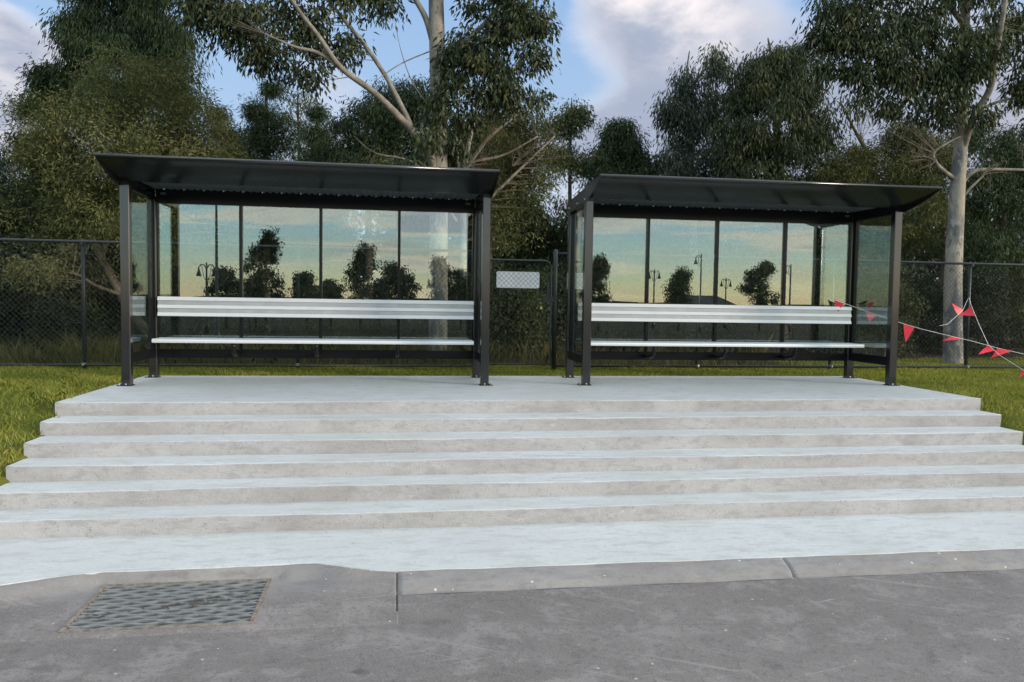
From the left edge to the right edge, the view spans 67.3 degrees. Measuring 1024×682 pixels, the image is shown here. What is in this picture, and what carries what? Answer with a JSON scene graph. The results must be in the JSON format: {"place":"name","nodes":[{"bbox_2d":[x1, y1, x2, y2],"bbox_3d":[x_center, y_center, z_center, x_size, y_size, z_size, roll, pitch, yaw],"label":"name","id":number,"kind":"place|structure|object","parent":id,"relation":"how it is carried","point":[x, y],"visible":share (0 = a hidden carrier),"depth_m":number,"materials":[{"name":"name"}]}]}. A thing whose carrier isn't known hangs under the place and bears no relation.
{"place":"outdoors","nodes":[
{"label":"outdoors","id":0,"kind":"place"},
{"bbox_2d":[0,569,1023,681],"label":"road","id":1,"kind":"structure","parent":0,"point":[965,626],"depth_m":4.16,"materials":[{"name":"grey asphalt"}]},
{"bbox_2d":[0,549,1023,642],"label":"kerb","id":2,"kind":"structure","parent":1,"relation":"on","point":[310,595],"depth_m":4.90,"materials":[{"name":"concrete"}]},
{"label":"drain pit","id":3,"kind":"structure","parent":1,"relation":"in","visible":0},
{"bbox_2d":[58,578,271,632],"bbox_3d":[-1.997,1.565,4.548,1.010,0.049,0.665,0,3,-9],"label":"drain grate","id":4,"kind":"object","parent":3,"relation":"on","point":[117,602],"visible":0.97,"depth_m":4.52,"materials":[{"name":"metal"}]},
{"bbox_2d":[85,591,251,617],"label":"leaf litter","id":5,"kind":"object","parent":4,"relation":"on","point":[196,601],"visible":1,"depth_m":4.56,"materials":[{"name":"brown plant"}]},
{"bbox_2d":[0,510,1023,585],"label":"pavement","id":6,"kind":"structure","parent":0,"point":[396,550],"depth_m":5.48,"materials":[{"name":"concrete"}]},
{"bbox_2d":[0,303,1023,485],"bbox_3d":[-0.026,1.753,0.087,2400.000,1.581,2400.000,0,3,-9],"label":"ground","id":7,"kind":"structure","parent":0,"point":[3,479],"depth_m":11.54,"materials":[{"name":"green plant"}]},
{"bbox_2d":[0,249,19,336],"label":"shrub","id":8,"kind":"object","parent":7,"relation":"on","point":[6,298],"visible":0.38,"depth_m":13.14,"materials":[{"name":"green plant"}]},
{"bbox_2d":[0,131,56,299],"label":"bushy tree","id":9,"kind":"object","parent":7,"relation":"on","point":[4,181],"visible":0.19,"depth_m":14.96,"materials":[{"name":"green plant"}]},
{"bbox_2d":[0,267,75,352],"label":"shrub","id":10,"kind":"object","parent":7,"relation":"on","point":[10,317],"visible":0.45,"depth_m":13.12,"materials":[{"name":"green plant"}]},
{"bbox_2d":[0,52,76,264],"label":"rounded tree","id":11,"kind":"object","parent":7,"relation":"on","point":[37,75],"visible":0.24,"depth_m":16.19,"materials":[{"name":"green plant"}]},
{"bbox_2d":[1,187,81,331],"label":"bushy tree","id":12,"kind":"object","parent":7,"relation":"on","point":[42,276],"visible":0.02,"depth_m":19.77,"materials":[{"name":"green plant"}]},
{"bbox_2d":[4,292,118,353],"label":"shrub","id":13,"kind":"object","parent":7,"relation":"on","point":[50,316],"visible":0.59,"depth_m":12.67,"materials":[{"name":"green plant"}]},
{"bbox_2d":[37,248,142,349],"bbox_3d":[-7.715,-0.697,14.026,1.901,2.057,1.672,-2,4,-41],"label":"shrub","id":14,"kind":"object","parent":7,"relation":"on","point":[104,298],"visible":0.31,"depth_m":13.94,"materials":[{"name":"green plant"}]},
{"bbox_2d":[0,178,245,334],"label":"bushy tree","id":15,"kind":"object","parent":7,"relation":"on","point":[24,202],"visible":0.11,"depth_m":14.65,"materials":[{"name":"green plant"}]},
{"bbox_2d":[31,0,221,343],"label":"weeping tree","id":16,"kind":"object","parent":7,"relation":"on","point":[138,26],"visible":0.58,"depth_m":15.46,"materials":[{"name":"green plant"}]},
{"bbox_2d":[0,38,263,345],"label":"wattle tree","id":17,"kind":"object","parent":7,"relation":"on","point":[83,202],"visible":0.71,"depth_m":13.37,"materials":[{"name":"green plant"}]},
{"bbox_2d":[108,259,211,349],"bbox_3d":[-6.486,-0.590,14.212,1.782,1.904,1.563,0,3,-9],"label":"shrub","id":18,"kind":"object","parent":7,"relation":"on","point":[183,320],"visible":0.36,"depth_m":14.09,"materials":[{"name":"green plant"}]},
{"bbox_2d":[135,192,261,338],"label":"bushy tree","id":19,"kind":"object","parent":7,"relation":"on","point":[205,293],"visible":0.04,"depth_m":19.36,"materials":[{"name":"green plant"}]},
{"bbox_2d":[200,101,256,334],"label":"she oak","id":20,"kind":"object","parent":7,"relation":"on","point":[227,117],"visible":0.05,"depth_m":20.20,"materials":[{"name":"green plant"}]},
{"bbox_2d":[0,238,471,368],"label":"chain link fence","id":21,"kind":"object","parent":7,"relation":"on","point":[83,283],"visible":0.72,"depth_m":10.67,"materials":[{"name":"black metal"}]},
{"bbox_2d":[190,250,300,348],"bbox_3d":[-4.958,-0.653,14.347,2.020,2.112,1.699,0,3,-9],"label":"shrub","id":22,"kind":"object","parent":7,"relation":"on","point":[247,269],"visible":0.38,"depth_m":14.18,"materials":[{"name":"green plant"}]},
{"bbox_2d":[215,77,315,337],"bbox_3d":[-6.195,-3.286,19.118,2.602,6.735,2.232,0,3,-9],"label":"she oak","id":23,"kind":"object","parent":7,"relation":"on","point":[263,138],"visible":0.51,"depth_m":18.89,"materials":[{"name":"green plant"}]},
{"bbox_2d":[227,213,348,332],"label":"bushy tree","id":24,"kind":"object","parent":7,"relation":"on","point":[285,264],"visible":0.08,"depth_m":23.27,"materials":[{"name":"green plant"}]},
{"bbox_2d":[270,88,321,321],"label":"wispy tree","id":25,"kind":"object","parent":7,"relation":"on","point":[298,104],"visible":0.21,"depth_m":22.78,"materials":[{"name":"green plant"}]},
{"bbox_2d":[283,99,364,329],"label":"she oak","id":26,"kind":"object","parent":7,"relation":"on","point":[311,233],"visible":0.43,"depth_m":20.53,"materials":[{"name":"green plant"}]},
{"bbox_2d":[275,258,393,349],"bbox_3d":[-3.280,-0.566,14.385,2.268,1.962,1.834,0,3,-9],"label":"shrub","id":27,"kind":"object","parent":7,"relation":"on","point":[305,330],"visible":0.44,"depth_m":14.12,"materials":[{"name":"green plant"}]},
{"bbox_2d":[164,0,563,360],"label":"gum tree","id":28,"kind":"object","parent":7,"relation":"on","point":[472,52],"visible":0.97,"depth_m":12.50,"materials":[{"name":"green plant"}]},
{"bbox_2d":[298,72,459,345],"bbox_3d":[-2.898,-2.832,16.912,3.630,6.236,2.574,0,3,-9],"label":"tree","id":29,"kind":"object","parent":7,"relation":"on","point":[377,118],"visible":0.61,"depth_m":16.76,"materials":[{"name":"green plant"}]},
{"bbox_2d":[337,259,428,349],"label":"shrub","id":30,"kind":"object","parent":7,"relation":"on","point":[410,290],"visible":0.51,"depth_m":13.60,"materials":[{"name":"green plant"}]},
{"bbox_2d":[0,328,795,367],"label":"weeds","id":31,"kind":"object","parent":7,"relation":"on","point":[91,354],"visible":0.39,"depth_m":11.63,"materials":[{"name":"green plant"}]},
{"bbox_2d":[372,157,471,336],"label":"bushy tree","id":32,"kind":"object","parent":7,"relation":"on","point":[421,219],"visible":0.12,"depth_m":21.05,"materials":[{"name":"green plant"}]},
{"bbox_2d":[332,91,606,333],"bbox_3d":[-0.852,-2.259,14.513,5.075,5.300,2.270,0,3,-9],"label":"twiggy tree","id":33,"kind":"object","parent":7,"relation":"on","point":[519,169],"visible":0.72,"depth_m":14.50,"materials":[{"name":"green plant"}]},
{"bbox_2d":[421,261,517,357],"bbox_3d":[-0.746,-0.527,13.792,1.802,1.994,1.780,0,3,-9],"label":"shrub","id":34,"kind":"object","parent":7,"relation":"on","point":[465,289],"visible":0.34,"depth_m":13.69,"materials":[{"name":"green plant"}]},
{"bbox_2d":[447,107,542,338],"bbox_3d":[-0.471,-2.742,17.927,2.669,5.923,2.889,0,3,-9],"label":"bushy tree","id":35,"kind":"object","parent":7,"relation":"on","point":[476,138],"visible":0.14,"depth_m":17.52,"materials":[{"name":"green plant"}]},
{"bbox_2d":[0,376,1023,538],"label":"concrete steps","id":36,"kind":"structure","parent":7,"relation":"on","point":[165,455],"depth_m":6.78,"materials":[{"name":"grey concrete"}]},
{"bbox_2d":[93,153,499,385],"bbox_3d":[-2.259,-0.689,8.749,4.090,2.364,1.793,0,3,-9],"label":"bus shelter","id":37,"kind":"object","parent":36,"relation":"on","point":[241,183],"visible":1,"depth_m":9.17,"materials":[{"name":"metal"}]},
{"bbox_2d":[561,174,942,385],"bbox_3d":[2.806,-0.649,9.475,4.090,2.364,1.793,0,3,-8],"label":"bus shelter","id":38,"kind":"object","parent":36,"relation":"on","point":[718,200],"visible":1,"depth_m":9.94,"materials":[{"name":"metal"}]},
{"bbox_2d":[454,194,580,344],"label":"bushy tree","id":39,"kind":"object","parent":7,"relation":"on","point":[541,252],"visible":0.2,"depth_m":19.15,"materials":[{"name":"green plant"}]},
{"bbox_2d":[491,287,565,357],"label":"shrub","id":40,"kind":"object","parent":7,"relation":"on","point":[514,323],"visible":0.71,"depth_m":13.98,"materials":[{"name":"green plant"}]},
{"bbox_2d":[55,166,1023,329],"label":"wood","id":41,"kind":"object","parent":7,"relation":"on","point":[920,269],"visible":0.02,"depth_m":32.00,"materials":[{"name":"green plant"}]},
{"bbox_2d":[551,249,557,370],"bbox_3d":[0.632,-0.351,11.418,0.072,2.010,0.072,0,3,-9],"label":"gate post","id":42,"kind":"object","parent":7,"relation":"on","point":[554,306],"visible":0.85,"depth_m":11.38,"materials":[{"name":"black metal"}]},
{"bbox_2d":[531,94,598,263],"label":"sparse tree","id":43,"kind":"object","parent":7,"relation":"on","point":[572,116],"visible":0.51,"depth_m":19.95,"materials":[{"name":"green plant"}]},
{"bbox_2d":[524,269,610,354],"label":"shrub","id":44,"kind":"object","parent":7,"relation":"on","point":[561,308],"visible":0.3,"depth_m":15.09,"materials":[{"name":"green plant"}]},
{"bbox_2d":[576,257,645,351],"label":"shrub","id":45,"kind":"object","parent":7,"relation":"on","point":[616,277],"visible":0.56,"depth_m":15.08,"materials":[{"name":"green plant"}]},
{"bbox_2d":[560,116,680,337],"bbox_3d":[2.654,-2.619,18.653,3.038,5.773,2.187,0,3,-9],"label":"domed tree","id":46,"kind":"object","parent":7,"relation":"on","point":[620,147],"visible":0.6,"depth_m":18.53,"materials":[{"name":"green plant"}]},
{"bbox_2d":[603,220,710,337],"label":"bushy tree","id":47,"kind":"object","parent":7,"relation":"on","point":[676,249],"visible":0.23,"depth_m":21.86,"materials":[{"name":"green plant"}]},
{"bbox_2d":[643,40,741,339],"bbox_3d":[4.410,-3.500,19.141,3.186,7.722,1.935,0,3,-9],"label":"slender gum","id":48,"kind":"object","parent":7,"relation":"on","point":[679,110],"visible":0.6,"depth_m":18.89,"materials":[{"name":"green plant"}]},
{"bbox_2d":[649,260,744,351],"bbox_3d":[3.552,-0.583,15.037,2.025,2.061,1.658,0,3,-9],"label":"shrub","id":49,"kind":"object","parent":7,"relation":"on","point":[690,278],"visible":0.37,"depth_m":14.83,"materials":[{"name":"green plant"}]},
{"bbox_2d":[669,174,814,341],"bbox_3d":[6.871,-2.690,22.503,4.815,5.959,4.148,0,3,-9],"label":"bushy tree","id":50,"kind":"object","parent":7,"relation":"on","point":[731,229],"visible":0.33,"depth_m":22.66,"materials":[{"name":"green plant"}]},
{"bbox_2d":[711,255,793,351],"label":"shrub","id":51,"kind":"object","parent":7,"relation":"on","point":[755,290],"visible":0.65,"depth_m":14.31,"materials":[{"name":"green plant"}]},
{"bbox_2d":[704,37,857,349],"bbox_3d":[6.113,-3.256,17.582,3.591,7.437,2.311,0,3,-9],"label":"spreading gum","id":52,"kind":"object","parent":7,"relation":"on","point":[780,96],"visible":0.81,"depth_m":17.29,"materials":[{"name":"green plant"}]},
{"bbox_2d":[556,252,1023,369],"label":"chain link fence","id":53,"kind":"object","parent":7,"relation":"on","point":[832,301],"visible":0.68,"depth_m":12.01,"materials":[{"name":"black metal"}]},
{"bbox_2d":[834,300,1022,357],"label":"flag bunting","id":54,"kind":"object","parent":53,"relation":"hanging from","point":[908,329],"visible":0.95,"depth_m":10.33,"materials":[{"name":"red fabric"}]},
{"bbox_2d":[939,298,1023,376],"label":"flag bunting","id":55,"kind":"object","parent":53,"relation":"hanging from","point":[969,311],"visible":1,"depth_m":12.02,"materials":[{"name":"red fabric"}]},
{"bbox_2d":[779,262,871,353],"bbox_3d":[6.056,-0.538,14.923,1.777,2.088,1.646,0,3,-9],"label":"shrub","id":56,"kind":"object","parent":7,"relation":"on","point":[813,302],"visible":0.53,"depth_m":14.84,"materials":[{"name":"green plant"}]},
{"bbox_2d":[788,176,915,341],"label":"bushy tree","id":57,"kind":"object","parent":7,"relation":"on","point":[823,252],"visible":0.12,"depth_m":22.92,"materials":[{"name":"green plant"}]},
{"bbox_2d":[785,101,968,350],"bbox_3d":[8.285,-2.561,17.427,4.405,6.230,2.512,0,3,-9],"label":"leaning tree","id":58,"kind":"object","parent":7,"relation":"on","point":[863,164],"visible":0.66,"depth_m":17.39,"materials":[{"name":"green plant"}]},
{"bbox_2d":[841,254,933,358],"bbox_3d":[8.000,-0.682,16.238,1.949,2.319,1.460,0,3,-9],"label":"shrub","id":59,"kind":"object","parent":7,"relation":"on","point":[876,289],"visible":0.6,"depth_m":16.17,"materials":[{"name":"green plant"}]},
{"bbox_2d":[792,0,1023,363],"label":"gum tree","id":60,"kind":"object","parent":7,"relation":"on","point":[974,62],"visible":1,"depth_m":13.21,"materials":[{"name":"green plant"}]},
{"bbox_2d":[898,271,963,352],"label":"shrub","id":61,"kind":"object","parent":7,"relation":"on","point":[926,333],"visible":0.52,"depth_m":17.42,"materials":[{"name":"green plant"}]},
{"bbox_2d":[893,121,1006,331],"bbox_3d":[12.314,-3.004,21.497,3.579,6.728,2.731,0,3,-9],"label":"tree","id":62,"kind":"object","parent":7,"relation":"on","point":[974,134],"visible":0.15,"depth_m":21.68,"materials":[{"name":"green plant"}]},
{"bbox_2d":[936,261,1019,355],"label":"shrub","id":63,"kind":"object","parent":7,"relation":"on","point":[986,300],"visible":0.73,"depth_m":16.65,"materials":[{"name":"green plant"}]},
{"bbox_2d":[939,119,1023,353],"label":"leafy tree","id":64,"kind":"object","parent":7,"relation":"on","point":[1006,205],"visible":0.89,"depth_m":17.27,"materials":[{"name":"green plant"}]},
{"bbox_2d":[982,188,1023,342],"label":"bushy tree","id":65,"kind":"object","parent":7,"relation":"on","point":[1011,270],"visible":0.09,"depth_m":23.09,"materials":[{"name":"green plant"}]},
{"bbox_2d":[992,259,1023,352],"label":"shrub","id":66,"kind":"object","parent":7,"relation":"on","point":[1020,293],"visible":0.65,"depth_m":17.69,"materials":[{"name":"green plant"}]},
{"bbox_3d":[-0.491,-0.360,11.249,0.072,2.010,0.072,0,3,-9],"label":"gate post","id":67,"kind":"object","parent":7,"relation":"on","visible":0},
{"bbox_2d":[489,259,553,364],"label":"chain link gate","id":68,"kind":"structure","parent":67,"relation":"attached to","point":[549,297],"depth_m":11.35,"materials":[{"name":"black metal"}]},
{"bbox_2d":[496,271,539,287],"bbox_3d":[0.089,-0.900,11.321,0.640,0.240,0.003,0,3,-9],"label":"sign plate","id":69,"kind":"object","parent":68,"relation":"attached to","point":[530,282],"visible":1,"depth_m":11.32,"materials":[{"name":"white metal"}]},
{"bbox_2d":[0,0,1023,297],"label":"sky","id":70,"kind":"structure","parent":0,"point":[615,55],"materials":[{"name":"blue"}]}
]}

